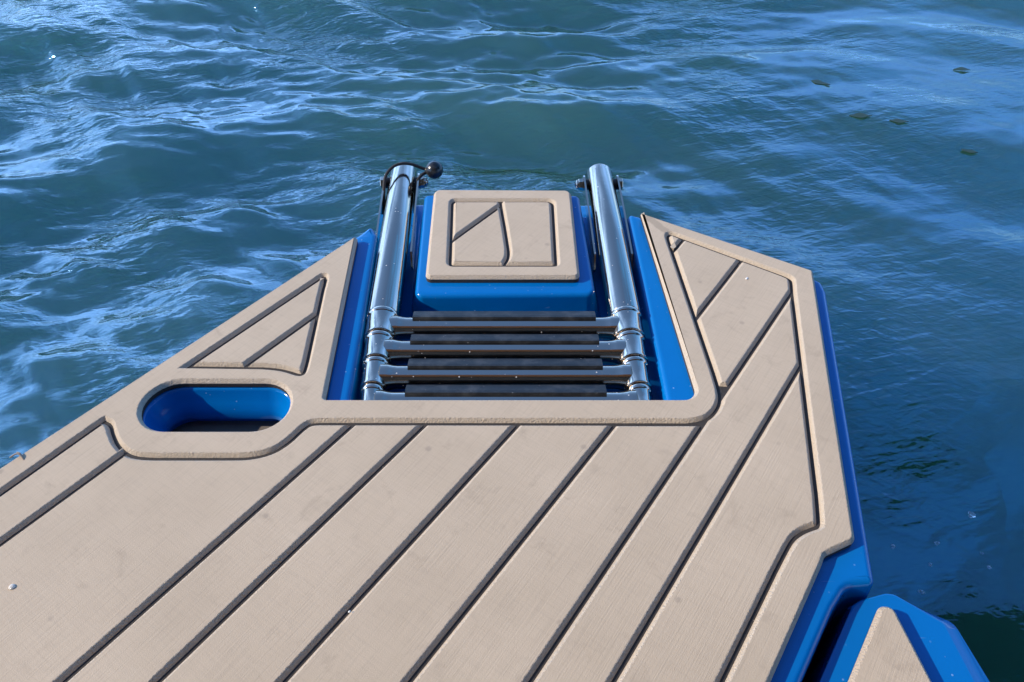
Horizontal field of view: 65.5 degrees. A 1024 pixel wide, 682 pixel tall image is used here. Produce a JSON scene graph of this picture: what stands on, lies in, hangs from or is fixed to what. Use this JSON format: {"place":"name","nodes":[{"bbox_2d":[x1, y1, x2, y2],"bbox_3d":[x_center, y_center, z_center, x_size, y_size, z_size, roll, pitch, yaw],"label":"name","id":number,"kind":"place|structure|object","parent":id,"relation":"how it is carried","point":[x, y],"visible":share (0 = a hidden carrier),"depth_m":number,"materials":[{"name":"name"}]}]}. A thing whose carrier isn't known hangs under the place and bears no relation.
{"place":"outdoors","nodes":[
{"label":"outdoors","id":0,"kind":"place"},
{"bbox_2d":[9,452,24,459],"bbox_3d":[-0.569,0.135,0.922,0.023,0.008,0.009,13,46,13],"label":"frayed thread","id":1,"kind":"object","parent":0,"point":[19,454],"visible":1,"depth_m":0.92},
{"bbox_2d":[0,0,1023,681],"bbox_3d":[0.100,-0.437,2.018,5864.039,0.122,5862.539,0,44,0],"label":"water","id":2,"kind":"structure","parent":0,"point":[176,176],"depth_m":2.04,"materials":[{"name":"blue liquid"}]},
{"bbox_2d":[0,190,872,681],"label":"swim platform","id":3,"kind":"structure","parent":2,"relation":"on","point":[260,490],"depth_m":0.88,"materials":[{"name":"plastic"}]},
{"bbox_2d":[8,584,14,589],"bbox_3d":[-0.505,0.248,0.804,0.007,0.002,0.006,0,44,0],"label":"water droplet","id":4,"kind":"object","parent":3,"relation":"on","point":[11,586],"visible":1,"depth_m":0.80,"materials":[{"name":"liquid"}]},
{"bbox_2d":[360,162,651,399],"bbox_3d":[-0.018,-0.099,1.195,0.415,0.054,0.556,0,44,0],"label":"boarding ladder","id":5,"kind":"object","parent":3,"relation":"on","point":[505,355],"visible":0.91,"depth_m":1.07,"materials":[{"name":"silver metal"}]},
{"bbox_2d":[382,161,442,213],"bbox_3d":[-0.167,-0.260,1.346,0.118,0.060,0.073,-14,46,-13],"label":"bungee cord","id":6,"kind":"object","parent":5,"relation":"hanging from","point":[433,169],"visible":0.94,"depth_m":1.35,"materials":[{"name":"black plastic"}]},
{"bbox_2d":[811,80,830,84],"bbox_3d":[0.907,-0.760,2.345,0.026,0.002,0.056,-32,53,-29],"label":"floating leaf","id":7,"kind":"object","parent":2,"relation":"on","point":[818,82],"visible":1,"depth_m":2.35,"materials":[{"name":"plant"}]},
{"bbox_2d":[849,113,871,117],"bbox_3d":[0.960,-0.621,2.193,0.055,0.005,0.028,-12,46,-12],"label":"floating leaf","id":8,"kind":"object","parent":2,"relation":"on","point":[860,115],"visible":1,"depth_m":2.19,"materials":[{"name":"plant"}]},
{"bbox_2d":[802,594,989,681],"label":"boat corner","id":9,"kind":"object","parent":2,"relation":"on","point":[887,638],"visible":1,"depth_m":0.79,"materials":[{"name":"blue fiberglass gelcoat"},{"name":"foam"}]},
{"bbox_2d":[889,119,908,122],"bbox_3d":[1.055,-0.600,2.172,0.049,0.003,0.023,0,44,0],"label":"floating leaf","id":10,"kind":"object","parent":2,"relation":"on","point":[898,120],"visible":1,"depth_m":2.17,"materials":[{"name":"plant"}]},
{"bbox_2d":[953,67,969,70],"bbox_3d":[1.373,-0.829,2.430,0.050,0.006,0.023,0,44,0],"label":"floating leaf","id":11,"kind":"object","parent":2,"relation":"on","point":[962,68],"visible":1,"depth_m":2.43,"materials":[{"name":"plant"}]},
{"bbox_2d":[961,149,977,152],"bbox_3d":[1.188,-0.494,2.068,0.040,0.003,0.016,27,50,25],"label":"floating leaf","id":12,"kind":"object","parent":2,"relation":"on","point":[969,151],"visible":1,"depth_m":2.07,"materials":[{"name":"plant"}]},
{"bbox_2d":[968,511,975,517],"bbox_3d":[0.746,0.281,1.291,0.012,0.005,0.013,0,44,0],"label":"bubble","id":13,"kind":"object","parent":2,"relation":"on","point":[971,515],"visible":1,"depth_m":1.29,"materials":[{"name":"liquid"}]}
]}

